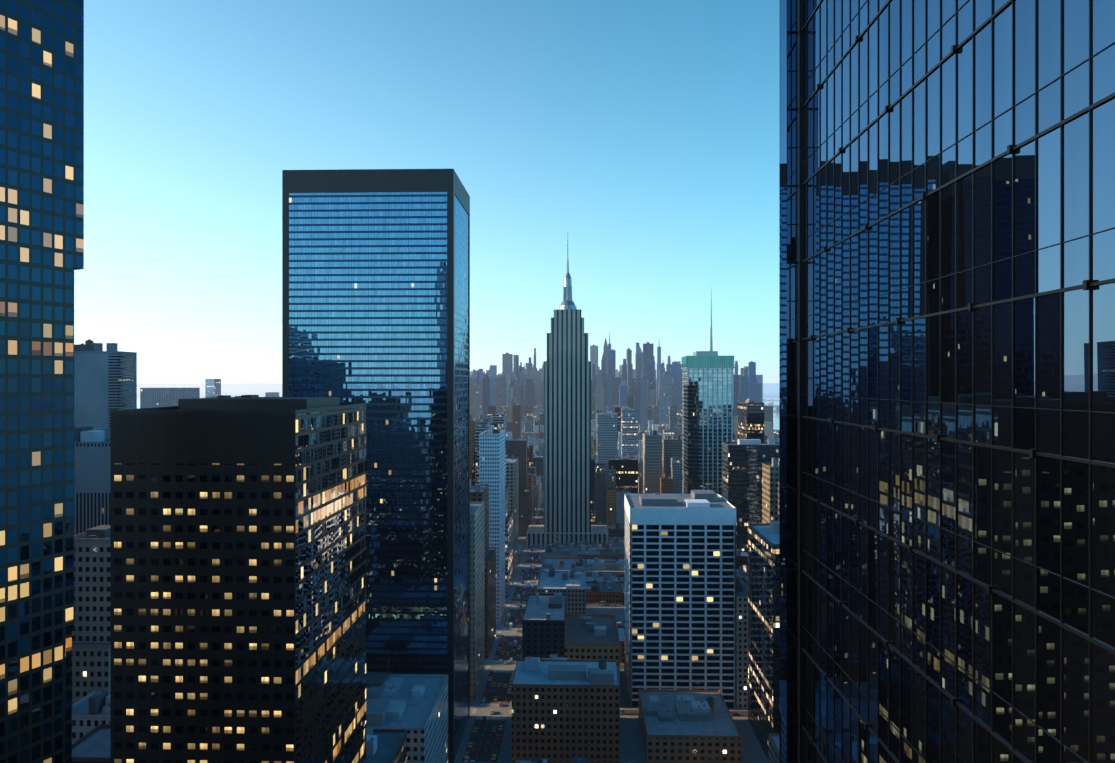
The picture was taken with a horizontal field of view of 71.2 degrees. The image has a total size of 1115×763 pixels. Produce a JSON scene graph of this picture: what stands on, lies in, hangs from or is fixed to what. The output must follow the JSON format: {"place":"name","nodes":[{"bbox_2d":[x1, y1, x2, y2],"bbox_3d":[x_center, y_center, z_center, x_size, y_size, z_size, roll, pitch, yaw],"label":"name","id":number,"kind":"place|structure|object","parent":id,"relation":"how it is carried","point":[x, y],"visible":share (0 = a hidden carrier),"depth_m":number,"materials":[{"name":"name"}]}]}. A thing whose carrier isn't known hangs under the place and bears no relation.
{"place":"outdoors","nodes":[
{"label":"outdoors","id":0,"kind":"place"},
{"bbox_2d":[74,0,778,382],"label":"sky","id":1,"kind":"structure","parent":0,"point":[646,132],"materials":[{"name":"blue"}]},
{"bbox_2d":[137,383,778,762],"bbox_3d":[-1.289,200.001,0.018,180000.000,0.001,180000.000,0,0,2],"label":"ground","id":2,"kind":"structure","parent":0,"point":[489,738],"depth_m":638.85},
{"bbox_2d":[0,0,83,762],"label":"skyscraper","id":3,"kind":"structure","parent":2,"relation":"on","point":[41,151],"depth_m":144.65,"materials":[{"name":"blue glass"}]},
{"bbox_2d":[110,395,365,762],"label":"black tower","id":4,"kind":"structure","parent":2,"relation":"on","point":[237,579],"depth_m":181.65,"materials":[{"name":"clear glass"}]},
{"bbox_2d":[282,169,469,762],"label":"glass skyscraper","id":5,"kind":"structure","parent":2,"relation":"on","point":[376,291],"depth_m":406.73,"materials":[{"name":"blue glass"}]},
{"bbox_2d":[72,332,778,762],"bbox_3d":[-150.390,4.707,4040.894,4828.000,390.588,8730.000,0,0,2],"label":"city buildings","id":6,"kind":"structure","parent":2,"relation":"on","point":[564,720],"depth_m":479.54,"materials":[{"name":"grey concrete"}]},
{"bbox_2d":[72,339,778,762],"bbox_3d":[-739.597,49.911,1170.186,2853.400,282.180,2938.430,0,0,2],"label":"roof clutter","id":7,"kind":"object","parent":6,"relation":"on","point":[380,713],"visible":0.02,"depth_m":429.32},
{"bbox_2d":[472,501,544,749],"bbox_3d":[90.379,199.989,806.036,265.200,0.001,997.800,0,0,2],"label":"road markings","id":8,"kind":"object","parent":2,"relation":"on","point":[503,661],"visible":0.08,"depth_m":537.49,"materials":[{"name":"paint"}]},
{"bbox_2d":[526,231,608,546],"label":"skyscraper","id":9,"kind":"structure","parent":2,"relation":"on","point":[567,440],"depth_m":949.13,"materials":[{"name":"stone"}]},
{"bbox_2d":[464,516,739,762],"bbox_3d":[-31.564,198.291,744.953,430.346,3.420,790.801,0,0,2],"label":"cars","id":10,"kind":"object","parent":2,"relation":"on","point":[600,603],"visible":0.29,"depth_m":573.96,"materials":[{"name":"paint"}]},
{"bbox_2d":[454,491,768,762],"bbox_3d":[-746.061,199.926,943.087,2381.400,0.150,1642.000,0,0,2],"label":"pavement slabs","id":11,"kind":"structure","parent":2,"relation":"on","point":[632,748],"depth_m":452.80,"materials":[{"name":"grey concrete"}]},
{"bbox_2d":[624,490,735,708],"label":"office building","id":12,"kind":"structure","parent":2,"relation":"on","point":[679,591],"depth_m":477.66,"materials":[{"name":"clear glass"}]},
{"bbox_2d":[681,291,734,496],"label":"skyscraper","id":13,"kind":"structure","parent":2,"relation":"on","point":[707,404],"depth_m":795.94,"materials":[{"name":"teal glass"}]},
{"bbox_2d":[779,0,1114,762],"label":"tower","id":14,"kind":"structure","parent":2,"relation":"on","point":[945,380],"depth_m":26.95,"materials":[{"name":"blue glass"}]},
{"bbox_2d":[462,516,543,762],"bbox_3d":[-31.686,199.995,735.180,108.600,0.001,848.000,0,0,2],"label":"street","id":15,"kind":"structure","parent":0,"point":[481,711],"depth_m":548.86,"materials":[{"name":"grey asphalt"}]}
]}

